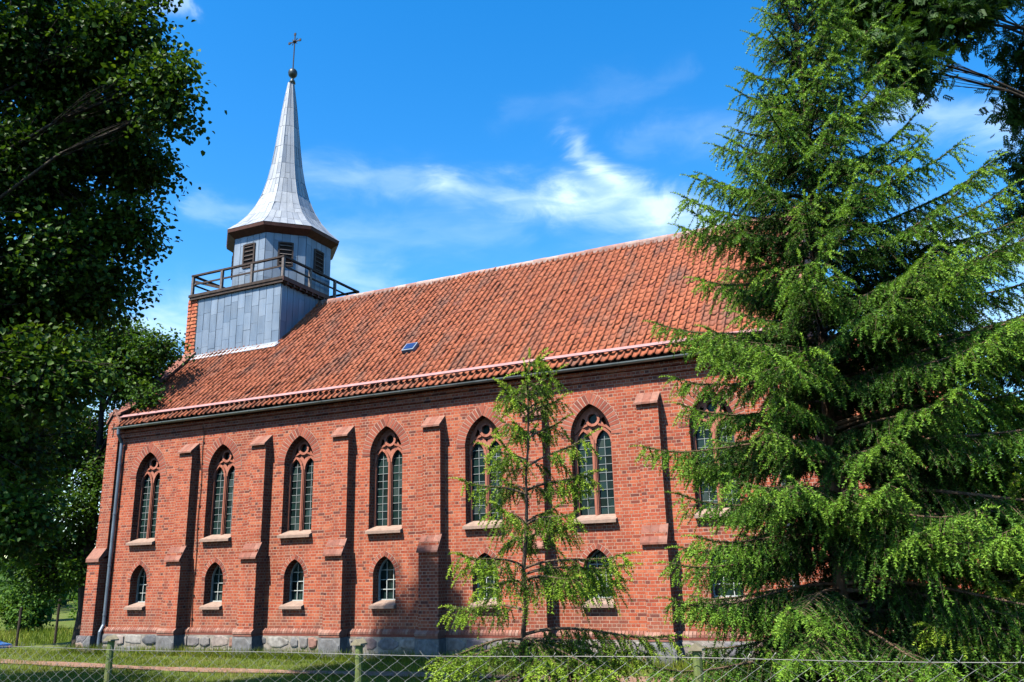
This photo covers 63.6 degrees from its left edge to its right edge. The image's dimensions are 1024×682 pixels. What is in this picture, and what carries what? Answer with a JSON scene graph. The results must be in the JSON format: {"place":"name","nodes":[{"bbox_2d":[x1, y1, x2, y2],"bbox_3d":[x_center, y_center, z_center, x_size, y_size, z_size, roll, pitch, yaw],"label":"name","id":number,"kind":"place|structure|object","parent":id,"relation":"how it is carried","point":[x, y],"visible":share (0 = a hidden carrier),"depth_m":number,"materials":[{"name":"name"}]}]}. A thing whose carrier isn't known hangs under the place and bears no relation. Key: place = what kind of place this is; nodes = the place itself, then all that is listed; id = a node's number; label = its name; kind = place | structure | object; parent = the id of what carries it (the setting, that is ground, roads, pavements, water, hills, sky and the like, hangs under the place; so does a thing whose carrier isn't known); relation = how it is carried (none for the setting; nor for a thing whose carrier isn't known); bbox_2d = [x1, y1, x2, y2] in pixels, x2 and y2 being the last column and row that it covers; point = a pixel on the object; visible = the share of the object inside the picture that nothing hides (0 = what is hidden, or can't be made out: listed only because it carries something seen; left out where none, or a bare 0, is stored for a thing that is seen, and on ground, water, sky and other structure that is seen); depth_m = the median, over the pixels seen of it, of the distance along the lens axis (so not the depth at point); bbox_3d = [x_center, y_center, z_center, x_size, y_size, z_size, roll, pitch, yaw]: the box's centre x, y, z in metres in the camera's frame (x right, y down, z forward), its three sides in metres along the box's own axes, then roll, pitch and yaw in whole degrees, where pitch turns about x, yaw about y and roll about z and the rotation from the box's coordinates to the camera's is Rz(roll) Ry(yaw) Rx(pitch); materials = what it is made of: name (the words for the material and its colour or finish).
{"place":"outdoors","nodes":[
{"label":"outdoors","id":0,"kind":"place"},
{"bbox_2d":[0,659,731,681],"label":"path","id":1,"kind":"structure","parent":0,"point":[370,673],"depth_m":17.85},
{"bbox_2d":[0,592,1003,681],"bbox_3d":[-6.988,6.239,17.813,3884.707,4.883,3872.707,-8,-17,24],"label":"ground","id":2,"kind":"structure","parent":0,"point":[64,619],"depth_m":18.91,"materials":[{"name":"green plant"}]},
{"bbox_2d":[0,641,12,648],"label":"parked car","id":3,"kind":"object","parent":2,"relation":"on","point":[5,644],"visible":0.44,"depth_m":35.59,"materials":[{"name":"blue paint"}]},
{"bbox_2d":[15,607,22,645],"bbox_3d":[-17.906,10.621,29.933,0.104,1.850,0.086,-8,-17,24],"label":"fence post","id":4,"kind":"object","parent":2,"relation":"on","point":[18,627],"visible":0.78,"depth_m":29.97,"materials":[{"name":"brown wood"}]},
{"bbox_2d":[0,580,58,631],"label":"bush","id":5,"kind":"object","parent":2,"relation":"on","point":[10,609],"visible":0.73,"depth_m":59.70,"materials":[{"name":"green plant"}]},
{"bbox_2d":[0,546,80,620],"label":"tree foliage","id":6,"kind":"object","parent":2,"relation":"on","point":[75,590],"visible":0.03,"depth_m":75.21,"materials":[{"name":"green plant"}]},
{"bbox_2d":[53,599,60,643],"bbox_3d":[-16.582,10.372,30.087,0.104,1.850,0.086,-8,-17,24],"label":"fence post","id":7,"kind":"object","parent":2,"relation":"on","point":[57,621],"visible":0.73,"depth_m":30.08,"materials":[{"name":"brown wood"}]},
{"bbox_2d":[67,588,77,619],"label":"bush","id":8,"kind":"object","parent":2,"relation":"on","point":[72,610],"depth_m":60.82,"materials":[{"name":"green plant"}]},
{"bbox_2d":[0,307,197,646],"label":"linden tree","id":9,"kind":"object","parent":2,"relation":"on","point":[150,353],"visible":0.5,"depth_m":26.70,"materials":[{"name":"green plant"}]},
{"bbox_2d":[0,0,226,577],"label":"maple tree","id":10,"kind":"object","parent":2,"relation":"on","point":[66,126],"visible":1,"depth_m":12.54,"materials":[{"name":"green plant"}]},
{"bbox_2d":[0,526,1017,605],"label":"woodland","id":11,"kind":"object","parent":2,"relation":"on","point":[64,596],"depth_m":122.79,"materials":[{"name":"green plant"}]},
{"bbox_2d":[0,635,1023,681],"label":"fence","id":12,"kind":"object","parent":2,"relation":"on","point":[697,649],"visible":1,"depth_m":6.08,"materials":[{"name":"metal"}]},
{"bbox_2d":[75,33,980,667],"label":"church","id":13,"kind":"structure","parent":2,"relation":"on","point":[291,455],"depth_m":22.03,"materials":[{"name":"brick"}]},
{"bbox_2d":[123,560,149,609],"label":"window","id":14,"kind":"structure","parent":13,"relation":"in","point":[144,575],"depth_m":24.25,"materials":[{"name":"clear glass"}]},
{"bbox_2d":[126,443,166,545],"bbox_3d":[-10.911,4.580,24.805,1.500,3.012,0.395,-8,-17,24],"label":"window","id":15,"kind":"structure","parent":13,"relation":"in","point":[150,481],"depth_m":24.94,"materials":[{"name":"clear glass"}]},
{"bbox_2d":[199,557,226,609],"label":"window","id":16,"kind":"structure","parent":13,"relation":"in","point":[219,574],"depth_m":23.08,"materials":[{"name":"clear glass"}]},
{"bbox_2d":[199,435,241,541],"bbox_3d":[-8.290,4.191,23.638,1.500,3.012,0.395,-8,-17,24],"label":"window","id":17,"kind":"structure","parent":13,"relation":"in","point":[220,528],"depth_m":23.77,"materials":[{"name":"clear glass"}]},
{"bbox_2d":[279,554,307,608],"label":"window","id":18,"kind":"structure","parent":13,"relation":"in","point":[299,571],"depth_m":21.97,"materials":[{"name":"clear glass"}]},
{"bbox_2d":[277,426,320,537],"bbox_3d":[-5.776,3.818,22.519,1.500,3.012,0.396,-8,-17,24],"label":"window","id":19,"kind":"structure","parent":13,"relation":"in","point":[299,509],"depth_m":22.64,"materials":[{"name":"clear glass"}]},
{"bbox_2d":[369,551,399,608],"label":"window","id":20,"kind":"structure","parent":13,"relation":"in","point":[389,569],"depth_m":20.83,"materials":[{"name":"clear glass"}]},
{"bbox_2d":[362,416,410,533],"bbox_3d":[-3.224,3.439,21.382,1.500,3.012,0.395,-8,-17,24],"label":"window","id":21,"kind":"structure","parent":13,"relation":"in","point":[387,515],"depth_m":21.50,"materials":[{"name":"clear glass"}]},
{"bbox_2d":[456,405,509,528],"bbox_3d":[-0.669,3.060,20.244,1.500,3.012,0.395,-8,-17,24],"label":"window","id":22,"kind":"structure","parent":13,"relation":"in","point":[485,427],"depth_m":20.46,"materials":[{"name":"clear glass"}]},
{"bbox_2d":[468,547,500,607],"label":"window","id":23,"kind":"structure","parent":13,"relation":"in","point":[489,554],"depth_m":19.67,"materials":[{"name":"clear glass"}]},
{"bbox_2d":[561,392,621,523],"bbox_3d":[1.873,2.682,19.111,1.500,3.012,0.393,-8,-17,24],"label":"window","id":24,"kind":"structure","parent":13,"relation":"in","point":[602,509],"depth_m":19.20,"materials":[{"name":"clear glass"}]},
{"bbox_2d":[579,543,616,607],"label":"window","id":25,"kind":"structure","parent":13,"relation":"in","point":[602,551],"depth_m":18.53,"materials":[{"name":"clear glass"}]},
{"bbox_2d":[678,379,744,517],"bbox_3d":[4.411,2.305,17.980,1.500,3.012,0.393,-8,-17,24],"label":"window","id":26,"kind":"structure","parent":13,"relation":"in","point":[698,442],"depth_m":18.22,"materials":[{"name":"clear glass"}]},
{"bbox_2d":[703,538,743,605],"bbox_3d":[4.486,4.839,17.305,0.920,1.386,0.441,-8,-17,24],"label":"window","id":27,"kind":"structure","parent":13,"relation":"in","point":[717,587],"depth_m":17.43,"materials":[{"name":"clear glass"}]},
{"bbox_2d":[418,347,688,681],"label":"young spruce","id":28,"kind":"object","parent":2,"relation":"on","point":[550,578],"visible":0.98,"depth_m":8.70,"materials":[{"name":"green plant"}]},
{"bbox_2d":[630,0,1023,681],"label":"spruce","id":29,"kind":"object","parent":2,"relation":"on","point":[902,516],"visible":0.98,"depth_m":8.51,"materials":[{"name":"green plant"}]},
{"bbox_2d":[803,0,1023,247],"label":"ash tree","id":30,"kind":"object","parent":2,"relation":"on","point":[924,27],"visible":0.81,"depth_m":13.05,"materials":[{"name":"green plant"}]},
{"bbox_2d":[897,308,1023,681],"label":"young spruce","id":31,"kind":"object","parent":2,"relation":"on","point":[1015,586],"visible":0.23,"depth_m":8.05,"materials":[{"name":"green plant"}]},
{"bbox_2d":[0,0,1023,557],"label":"sky","id":32,"kind":"structure","parent":0,"point":[439,138],"materials":[{"name":"blue"}]}
]}

